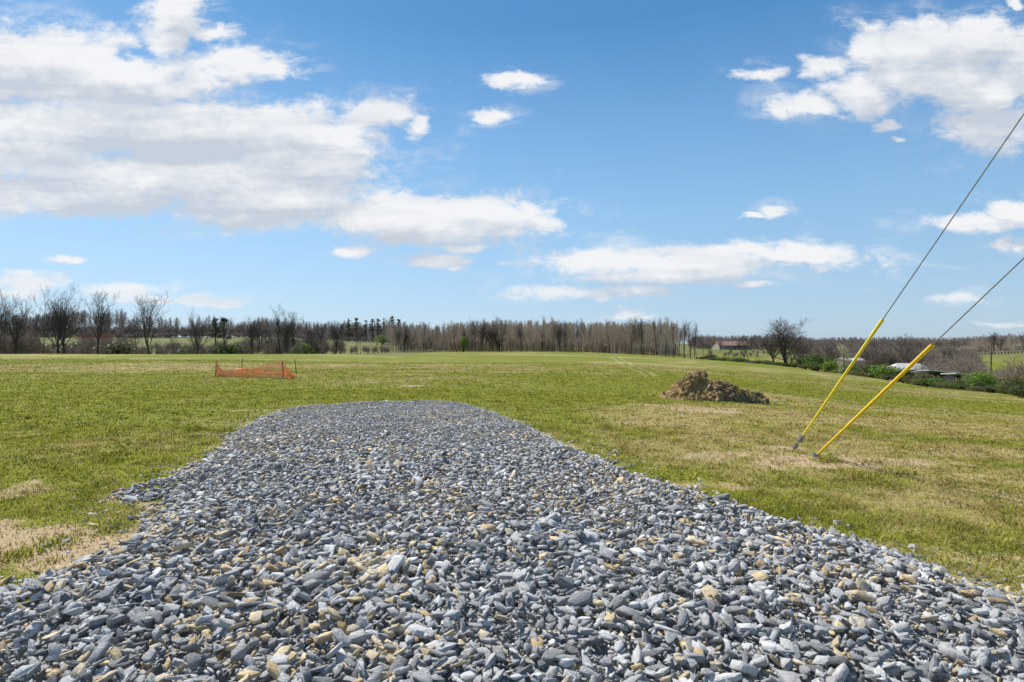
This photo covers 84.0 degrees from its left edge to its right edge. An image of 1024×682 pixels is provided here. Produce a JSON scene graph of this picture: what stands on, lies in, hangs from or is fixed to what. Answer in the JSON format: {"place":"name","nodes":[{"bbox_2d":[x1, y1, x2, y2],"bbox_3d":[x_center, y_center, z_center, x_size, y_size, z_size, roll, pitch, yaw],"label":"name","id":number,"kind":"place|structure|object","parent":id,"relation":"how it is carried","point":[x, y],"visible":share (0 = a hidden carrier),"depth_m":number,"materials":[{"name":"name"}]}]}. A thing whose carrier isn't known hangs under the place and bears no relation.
{"place":"outdoors","nodes":[
{"label":"outdoors","id":0,"kind":"place"},
{"bbox_2d":[0,335,1023,603],"bbox_3d":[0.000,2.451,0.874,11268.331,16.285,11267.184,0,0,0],"label":"ground","id":1,"kind":"structure","parent":0,"point":[532,357],"depth_m":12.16,"materials":[{"name":"green plant"}]},
{"bbox_2d":[0,289,22,336],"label":"bare tree","id":2,"kind":"object","parent":1,"relation":"on","point":[2,299],"visible":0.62,"depth_m":140.38,"materials":[{"name":"brown plant"}]},
{"bbox_2d":[0,298,35,353],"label":"bare tree","id":3,"kind":"object","parent":1,"relation":"on","point":[16,329],"visible":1,"depth_m":127.91,"materials":[{"name":"brown plant"}]},
{"bbox_2d":[0,542,65,570],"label":"weed clump","id":4,"kind":"object","parent":1,"relation":"on","point":[17,553],"visible":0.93,"depth_m":4.29,"materials":[{"name":"green plant"}]},
{"bbox_2d":[25,316,41,350],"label":"bare tree","id":5,"kind":"object","parent":1,"relation":"on","point":[35,331],"visible":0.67,"depth_m":150.65,"materials":[{"name":"brown plant"}]},
{"bbox_2d":[35,319,55,351],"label":"bare tree","id":6,"kind":"object","parent":1,"relation":"on","point":[43,334],"visible":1,"depth_m":138.44,"materials":[{"name":"brown plant"}]},
{"bbox_2d":[0,528,99,558],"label":"weed clump","id":7,"kind":"object","parent":1,"relation":"on","point":[52,539],"visible":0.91,"depth_m":4.57,"materials":[{"name":"green plant"}]},
{"bbox_2d":[29,292,87,353],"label":"bare tree","id":8,"kind":"object","parent":1,"relation":"on","point":[64,323],"visible":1,"depth_m":142.47,"materials":[{"name":"brown plant"}]},
{"bbox_2d":[29,282,93,353],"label":"bare tree","id":9,"kind":"object","parent":1,"relation":"on","point":[58,339],"visible":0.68,"depth_m":149.76,"materials":[{"name":"brown plant"}]},
{"bbox_2d":[77,326,108,341],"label":"budding tree","id":10,"kind":"object","parent":1,"relation":"on","point":[91,335],"visible":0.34,"depth_m":199.59,"materials":[{"name":"grey plant"}]},
{"bbox_2d":[77,288,118,353],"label":"bare tree","id":11,"kind":"object","parent":1,"relation":"on","point":[100,321],"visible":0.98,"depth_m":149.59,"materials":[{"name":"brown plant"}]},
{"bbox_2d":[92,330,115,341],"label":"budding tree","id":12,"kind":"object","parent":1,"relation":"on","point":[104,336],"visible":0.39,"depth_m":204.93,"materials":[{"name":"grey plant"}]},
{"bbox_2d":[89,340,137,353],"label":"shrub","id":13,"kind":"object","parent":1,"relation":"on","point":[119,348],"visible":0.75,"depth_m":159.07,"materials":[{"name":"green plant"}]},
{"bbox_2d":[81,518,151,537],"bbox_3d":[-3.484,1.616,4.989,0.482,0.076,0.544,0,0,17],"label":"weed clump","id":14,"kind":"object","parent":1,"relation":"on","point":[114,526],"visible":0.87,"depth_m":4.97,"materials":[{"name":"green plant"}]},
{"bbox_2d":[129,323,143,353],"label":"bare tree","id":15,"kind":"object","parent":1,"relation":"on","point":[136,339],"visible":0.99,"depth_m":144.28,"materials":[{"name":"brown plant"}]},
{"bbox_2d":[131,290,170,353],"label":"bare tree","id":16,"kind":"object","parent":1,"relation":"on","point":[142,314],"visible":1,"depth_m":149.86,"materials":[{"name":"brown plant"}]},
{"bbox_2d":[176,346,202,353],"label":"shrub","id":17,"kind":"object","parent":1,"relation":"on","point":[182,351],"visible":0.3,"depth_m":151.90,"materials":[{"name":"green plant"}]},
{"bbox_2d":[2,324,382,341],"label":"thicket","id":18,"kind":"object","parent":1,"relation":"on","point":[168,329],"visible":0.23,"depth_m":361.06,"materials":[{"name":"brown plant"}]},
{"bbox_2d":[0,330,386,342],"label":"thicket","id":19,"kind":"object","parent":1,"relation":"on","point":[166,335],"visible":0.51,"depth_m":347.00,"materials":[{"name":"brown plant"}]},
{"bbox_2d":[0,328,390,354],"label":"thicket","id":20,"kind":"object","parent":1,"relation":"on","point":[29,344],"visible":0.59,"depth_m":162.68,"materials":[{"name":"brown plant"}]},
{"bbox_2d":[184,309,217,353],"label":"bare tree","id":21,"kind":"object","parent":1,"relation":"on","point":[198,348],"visible":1,"depth_m":149.60,"materials":[{"name":"brown plant"}]},
{"bbox_2d":[208,318,221,346],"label":"pine tree","id":22,"kind":"object","parent":1,"relation":"on","point":[215,327],"visible":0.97,"depth_m":155.84,"materials":[{"name":"green plant"}]},
{"bbox_2d":[0,309,431,342],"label":"woodland","id":23,"kind":"object","parent":1,"relation":"on","point":[119,321],"visible":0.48,"depth_m":366.47,"materials":[{"name":"brown plant"}]},
{"bbox_2d":[208,344,231,353],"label":"shrub","id":24,"kind":"object","parent":1,"relation":"on","point":[216,350],"visible":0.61,"depth_m":149.30,"materials":[{"name":"green plant"}]},
{"bbox_2d":[217,317,231,343],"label":"pine tree","id":25,"kind":"object","parent":1,"relation":"on","point":[223,320],"visible":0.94,"depth_m":158.01,"materials":[{"name":"green plant"}]},
{"bbox_2d":[210,342,249,353],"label":"shrub","id":26,"kind":"object","parent":1,"relation":"on","point":[233,351],"visible":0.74,"depth_m":150.95,"materials":[{"name":"green plant"}]},
{"bbox_2d":[241,317,262,353],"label":"bare tree","id":27,"kind":"object","parent":1,"relation":"on","point":[252,339],"visible":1,"depth_m":149.73,"materials":[{"name":"brown plant"}]},
{"bbox_2d":[215,358,296,378],"bbox_3d":[-16.312,1.614,34.609,4.105,1.132,15.622,0,0,-40],"label":"safety fence","id":28,"kind":"object","parent":1,"relation":"on","point":[240,373],"visible":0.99,"depth_m":30.02,"materials":[{"name":"orange plastic"}]},
{"bbox_2d":[249,318,269,353],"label":"bare tree","id":29,"kind":"object","parent":1,"relation":"on","point":[259,336],"visible":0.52,"depth_m":159.95,"materials":[{"name":"plant"}]},
{"bbox_2d":[270,304,293,353],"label":"bare tree","id":30,"kind":"object","parent":1,"relation":"on","point":[278,332],"visible":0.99,"depth_m":148.13,"materials":[{"name":"plant"}]},
{"bbox_2d":[278,324,297,353],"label":"bare tree","id":31,"kind":"object","parent":1,"relation":"on","point":[287,336],"visible":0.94,"depth_m":149.97,"materials":[{"name":"plant"}]},
{"bbox_2d":[280,311,303,353],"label":"bare tree","id":32,"kind":"object","parent":1,"relation":"on","point":[291,329],"visible":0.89,"depth_m":151.84,"materials":[{"name":"plant"}]},
{"bbox_2d":[292,343,315,353],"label":"shrub","id":33,"kind":"object","parent":1,"relation":"on","point":[305,346],"visible":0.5,"depth_m":157.56,"materials":[{"name":"green plant"}]},
{"bbox_2d":[303,323,320,353],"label":"bare tree","id":34,"kind":"object","parent":1,"relation":"on","point":[309,339],"visible":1,"depth_m":152.06,"materials":[{"name":"plant"}]},
{"bbox_2d":[328,321,343,353],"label":"bare tree","id":35,"kind":"object","parent":1,"relation":"on","point":[337,338],"visible":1,"depth_m":159.77,"materials":[{"name":"plant"}]},
{"bbox_2d":[374,334,389,343],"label":"shrub","id":36,"kind":"object","parent":1,"relation":"on","point":[380,339],"visible":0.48,"depth_m":297.99,"materials":[{"name":"green plant"}]},
{"bbox_2d":[393,326,403,351],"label":"bare tree","id":37,"kind":"object","parent":1,"relation":"on","point":[399,334],"visible":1,"depth_m":215.43,"materials":[{"name":"plant"}]},
{"bbox_2d":[396,324,413,351],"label":"bare tree","id":38,"kind":"object","parent":1,"relation":"on","point":[406,330],"visible":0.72,"depth_m":221.61,"materials":[{"name":"plant"}]},
{"bbox_2d":[461,337,466,351],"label":"leafy sapling","id":39,"kind":"object","parent":1,"relation":"on","point":[463,342],"visible":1,"depth_m":223.63,"materials":[{"name":"green plant"}]},
{"bbox_2d":[468,318,479,351],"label":"bare tree","id":40,"kind":"object","parent":1,"relation":"on","point":[476,330],"visible":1,"depth_m":236.89,"materials":[{"name":"plant"}]},
{"bbox_2d":[477,324,488,351],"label":"bare tree","id":41,"kind":"object","parent":1,"relation":"on","point":[482,330],"visible":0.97,"depth_m":242.03,"materials":[{"name":"plant"}]},
{"bbox_2d":[485,324,496,351],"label":"bare tree","id":42,"kind":"object","parent":1,"relation":"on","point":[489,338],"visible":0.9,"depth_m":240.83,"materials":[{"name":"brown plant"}]},
{"bbox_2d":[485,316,507,351],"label":"bare tree","id":43,"kind":"object","parent":1,"relation":"on","point":[498,331],"visible":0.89,"depth_m":238.09,"materials":[{"name":"plant"}]},
{"bbox_2d":[514,326,532,351],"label":"bare tree","id":44,"kind":"object","parent":1,"relation":"on","point":[520,336],"visible":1,"depth_m":237.73,"materials":[{"name":"plant"}]},
{"bbox_2d":[385,333,679,354],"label":"thicket","id":45,"kind":"object","parent":1,"relation":"on","point":[604,344],"visible":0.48,"depth_m":258.03,"materials":[{"name":"brown plant"}]},
{"bbox_2d":[386,319,683,355],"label":"woodland","id":46,"kind":"object","parent":1,"relation":"on","point":[570,325],"visible":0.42,"depth_m":257.37,"materials":[{"name":"brown plant"}]},
{"bbox_2d":[549,317,568,351],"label":"bare tree","id":47,"kind":"object","parent":1,"relation":"on","point":[559,338],"visible":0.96,"depth_m":240.83,"materials":[{"name":"brown plant"}]},
{"bbox_2d":[560,322,571,351],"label":"bare tree","id":48,"kind":"object","parent":1,"relation":"on","point":[565,337],"visible":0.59,"depth_m":246.86,"materials":[{"name":"brown plant"}]},
{"bbox_2d":[625,316,637,353],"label":"bare tree","id":49,"kind":"object","parent":1,"relation":"on","point":[632,337],"visible":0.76,"depth_m":240.79,"materials":[{"name":"brown plant"}]},
{"bbox_2d":[665,317,670,356],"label":"bare tree","id":50,"kind":"object","parent":1,"relation":"on","point":[667,334],"visible":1,"depth_m":216.47,"materials":[{"name":"grey plant"}]},
{"bbox_2d":[674,321,688,350],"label":"bare tree","id":51,"kind":"object","parent":1,"relation":"on","point":[683,332],"visible":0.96,"depth_m":196.08,"materials":[{"name":"brown plant"}]},
{"bbox_2d":[685,323,697,358],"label":"bare tree","id":52,"kind":"object","parent":1,"relation":"on","point":[689,333],"visible":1,"depth_m":192.06,"materials":[{"name":"brown plant"}]},
{"bbox_2d":[645,370,782,405],"bbox_3d":[7.191,1.652,20.255,5.128,1.254,3.641,0,0,0],"label":"dirt pile","id":53,"kind":"object","parent":1,"relation":"on","point":[696,385],"visible":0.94,"depth_m":19.68,"materials":[{"name":"soil"}]},
{"bbox_2d":[711,341,753,349],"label":"farmhouse","id":54,"kind":"object","parent":1,"relation":"on","point":[725,344],"visible":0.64,"depth_m":371.13,"materials":[{"name":"beige"}]},
{"bbox_2d":[761,333,788,361],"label":"bare tree","id":55,"kind":"object","parent":1,"relation":"on","point":[770,350],"visible":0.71,"depth_m":151.67,"materials":[{"name":"brown plant"}]},
{"bbox_2d":[744,317,814,363],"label":"bare tree","id":56,"kind":"object","parent":1,"relation":"on","point":[782,340],"visible":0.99,"depth_m":147.20,"materials":[{"name":"brown plant"}]},
{"bbox_2d":[776,339,809,362],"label":"bare tree","id":57,"kind":"object","parent":1,"relation":"on","point":[794,356],"visible":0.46,"depth_m":154.59,"materials":[{"name":"brown plant"}]},
{"bbox_2d":[791,340,820,357],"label":"bare tree","id":58,"kind":"object","parent":1,"relation":"on","point":[808,352],"visible":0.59,"depth_m":169.27,"materials":[{"name":"brown plant"}]},
{"bbox_2d":[801,353,835,370],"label":"shrub","id":59,"kind":"object","parent":1,"relation":"on","point":[812,358],"visible":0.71,"depth_m":132.34,"materials":[{"name":"green plant"}]},
{"bbox_2d":[808,453,849,464],"bbox_3d":[4.243,1.579,7.644,0.644,0.120,0.638,0,0,-25],"label":"weed clump","id":60,"kind":"object","parent":1,"relation":"on","point":[826,459],"visible":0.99,"depth_m":7.66,"materials":[{"name":"green plant"}]},
{"bbox_2d":[817,360,843,370],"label":"shrub","id":61,"kind":"object","parent":1,"relation":"on","point":[831,365],"visible":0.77,"depth_m":123.34,"materials":[{"name":"green plant"}]},
{"bbox_2d":[822,344,839,362],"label":"bare tree","id":62,"kind":"object","parent":1,"relation":"on","point":[828,349],"visible":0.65,"depth_m":164.73,"materials":[{"name":"brown plant"}]},
{"bbox_2d":[814,467,871,481],"bbox_3d":[4.133,1.603,6.965,0.778,0.093,0.827,0,0,0],"label":"weed clump","id":63,"kind":"object","parent":1,"relation":"on","point":[852,472],"visible":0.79,"depth_m":6.94,"materials":[{"name":"green plant"}]},
{"bbox_2d":[836,343,851,373],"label":"blossom tree","id":64,"kind":"object","parent":1,"relation":"on","point":[846,355],"visible":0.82,"depth_m":116.82,"materials":[{"name":"beige plant"}]},
{"bbox_2d":[706,342,989,380],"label":"thicket","id":65,"kind":"object","parent":1,"relation":"on","point":[935,355],"visible":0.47,"depth_m":185.74,"materials":[{"name":"plant"}]},
{"bbox_2d":[835,358,865,370],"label":"outbuilding","id":66,"kind":"structure","parent":1,"relation":"on","point":[850,360],"depth_m":163.23,"materials":[{"name":"white metal"}]},
{"bbox_2d":[842,364,861,374],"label":"shrub","id":67,"kind":"object","parent":1,"relation":"on","point":[857,368],"visible":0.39,"depth_m":112.94,"materials":[{"name":"green plant"}]},
{"bbox_2d":[687,334,1023,349],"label":"woodland","id":68,"kind":"object","parent":1,"relation":"on","point":[855,339],"visible":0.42,"depth_m":441.66,"materials":[{"name":"brown plant"}]},
{"bbox_2d":[842,358,871,369],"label":"bare bush","id":69,"kind":"object","parent":1,"relation":"on","point":[860,364],"visible":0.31,"depth_m":117.80,"materials":[{"name":"brown plant"}]},
{"bbox_2d":[858,364,881,375],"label":"shrub","id":70,"kind":"object","parent":1,"relation":"on","point":[865,369],"visible":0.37,"depth_m":106.03,"materials":[{"name":"green plant"}]},
{"bbox_2d":[859,339,886,364],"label":"bare tree","id":71,"kind":"object","parent":1,"relation":"on","point":[868,356],"visible":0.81,"depth_m":124.73,"materials":[{"name":"brown plant"}]},
{"bbox_2d":[846,475,919,491],"bbox_3d":[4.249,1.607,6.557,0.993,0.088,0.929,0,0,38],"label":"weed clump","id":72,"kind":"object","parent":1,"relation":"on","point":[885,481],"visible":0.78,"depth_m":6.51,"materials":[{"name":"green plant"}]},
{"bbox_2d":[876,341,892,365],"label":"bare tree","id":73,"kind":"object","parent":1,"relation":"on","point":[884,361],"visible":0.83,"depth_m":134.87,"materials":[{"name":"brown plant"}]},
{"bbox_2d":[866,365,910,378],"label":"shrub","id":74,"kind":"object","parent":1,"relation":"on","point":[883,370],"visible":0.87,"depth_m":98.11,"materials":[{"name":"green plant"}]},
{"bbox_2d":[891,368,918,382],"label":"shrub","id":75,"kind":"object","parent":1,"relation":"on","point":[908,373],"visible":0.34,"depth_m":92.16,"materials":[{"name":"green plant"}]},
{"bbox_2d":[791,113,1023,451],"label":"guy wire","id":76,"kind":"object","parent":1,"relation":"attached to","point":[801,437],"visible":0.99,"depth_m":6.84,"materials":[{"name":"metal"}]},
{"bbox_2d":[888,363,926,380],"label":"barn","id":77,"kind":"structure","parent":1,"relation":"on","point":[903,365],"depth_m":156.27,"materials":[{"name":"white metal"}]},
{"bbox_2d":[889,332,926,362],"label":"bare tree","id":78,"kind":"object","parent":1,"relation":"on","point":[908,351],"visible":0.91,"depth_m":164.54,"materials":[{"name":"brown plant"}]},
{"bbox_2d":[812,257,1023,456],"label":"guy wire","id":79,"kind":"object","parent":1,"relation":"attached to","point":[922,354],"visible":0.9,"depth_m":6.46,"materials":[{"name":"metal"}]},
{"bbox_2d":[907,378,931,385],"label":"shrub","id":80,"kind":"object","parent":1,"relation":"on","point":[915,382],"visible":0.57,"depth_m":85.04,"materials":[{"name":"green plant"}]},
{"bbox_2d":[905,372,939,382],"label":"shrub","id":81,"kind":"object","parent":1,"relation":"on","point":[921,376],"visible":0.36,"depth_m":87.84,"materials":[{"name":"green plant"}]},
{"bbox_2d":[917,377,933,386],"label":"shrub","id":82,"kind":"object","parent":1,"relation":"on","point":[923,380],"visible":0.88,"depth_m":83.38,"materials":[{"name":"green plant"}]},
{"bbox_2d":[909,362,946,376],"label":"bare bush","id":83,"kind":"object","parent":1,"relation":"on","point":[923,368],"visible":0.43,"depth_m":111.73,"materials":[{"name":"brown plant"}]},
{"bbox_2d":[923,376,949,387],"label":"shrub","id":84,"kind":"object","parent":1,"relation":"on","point":[935,381],"visible":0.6,"depth_m":81.98,"materials":[{"name":"green plant"}]},
{"bbox_2d":[916,370,958,386],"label":"open shed","id":85,"kind":"structure","parent":1,"relation":"on","point":[937,372],"depth_m":109.34,"materials":[{"name":"grey metal"}]},
{"bbox_2d":[920,359,956,375],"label":"bare bush","id":86,"kind":"object","parent":1,"relation":"on","point":[946,368],"visible":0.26,"depth_m":118.07,"materials":[{"name":"brown plant"}]},
{"bbox_2d":[940,373,968,388],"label":"open shed","id":87,"kind":"structure","parent":1,"relation":"on","point":[951,376],"depth_m":104.53,"materials":[{"name":"white metal"}]},
{"bbox_2d":[947,383,965,389],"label":"shrub","id":88,"kind":"object","parent":1,"relation":"on","point":[961,386],"visible":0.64,"depth_m":72.67,"materials":[{"name":"green plant"}]},
{"bbox_2d":[947,356,983,381],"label":"bare bush","id":89,"kind":"object","parent":1,"relation":"on","point":[966,363],"visible":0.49,"depth_m":117.73,"materials":[{"name":"brown plant"}]},
{"bbox_2d":[949,359,1000,378],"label":"bare bush","id":90,"kind":"object","parent":1,"relation":"on","point":[976,368],"visible":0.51,"depth_m":111.79,"materials":[{"name":"brown plant"}]},
{"bbox_2d":[966,386,984,390],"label":"shrub","id":91,"kind":"object","parent":1,"relation":"on","point":[971,388],"visible":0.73,"depth_m":66.00,"materials":[{"name":"green plant"}]},
{"bbox_2d":[961,371,1006,386],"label":"shrub","id":92,"kind":"object","parent":1,"relation":"on","point":[988,377],"visible":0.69,"depth_m":69.00,"materials":[{"name":"green plant"}]},
{"bbox_2d":[975,385,1000,392],"bbox_3d":[53.072,5.327,62.629,3.357,1.073,2.536,0,0,-30],"label":"shrub","id":93,"kind":"object","parent":1,"relation":"on","point":[987,389],"visible":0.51,"depth_m":62.46,"materials":[{"name":"green plant"}]},
{"bbox_2d":[958,341,1023,354],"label":"thicket","id":94,"kind":"object","parent":1,"relation":"on","point":[980,348],"visible":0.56,"depth_m":273.32,"materials":[{"name":"brown plant"}]},
{"bbox_2d":[965,332,1023,353],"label":"woodland","id":95,"kind":"object","parent":1,"relation":"on","point":[1008,340],"visible":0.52,"depth_m":281.38,"materials":[{"name":"brown plant"}]},
{"bbox_2d":[989,332,1003,353],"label":"bare tree","id":96,"kind":"object","parent":1,"relation":"on","point":[994,338],"visible":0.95,"depth_m":261.58,"materials":[{"name":"brown plant"}]},
{"bbox_2d":[995,334,1007,351],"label":"bare tree","id":97,"kind":"object","parent":1,"relation":"on","point":[1000,348],"visible":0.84,"depth_m":265.99,"materials":[{"name":"brown plant"}]},
{"bbox_2d":[984,366,1022,381],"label":"bare bush","id":98,"kind":"object","parent":1,"relation":"on","point":[998,372],"visible":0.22,"depth_m":78.43,"materials":[{"name":"brown plant"}]},
{"bbox_2d":[998,381,1014,393],"bbox_3d":[51.996,4.949,59.513,1.633,1.689,1.910,0,0,23],"label":"shrub","id":99,"kind":"object","parent":1,"relation":"on","point":[1008,384],"visible":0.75,"depth_m":59.53,"materials":[{"name":"green plant"}]},
{"bbox_2d":[990,363,1023,383],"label":"bare bush","id":100,"kind":"object","parent":1,"relation":"on","point":[1004,375],"visible":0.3,"depth_m":74.12,"materials":[{"name":"brown plant"}]},
{"bbox_2d":[996,353,1023,380],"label":"bare bush","id":101,"kind":"object","parent":1,"relation":"on","point":[1018,368],"visible":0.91,"depth_m":70.31,"materials":[{"name":"brown plant"}]},
{"bbox_2d":[997,376,1023,385],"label":"shrub","id":102,"kind":"object","parent":1,"relation":"on","point":[1018,379],"visible":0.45,"depth_m":61.12,"materials":[{"name":"green plant"}]},
{"bbox_2d":[1004,384,1023,396],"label":"shrub","id":103,"kind":"object","parent":1,"relation":"on","point":[1017,390],"visible":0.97,"depth_m":54.15,"materials":[{"name":"green plant"}]},
{"bbox_2d":[0,400,1023,681],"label":"gravel path","id":104,"kind":"structure","parent":0,"point":[174,652],"depth_m":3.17,"materials":[{"name":"grey gravel"}]},
{"bbox_2d":[0,0,1023,343],"label":"sky","id":105,"kind":"structure","parent":0,"point":[725,167],"materials":[{"name":"blue"}]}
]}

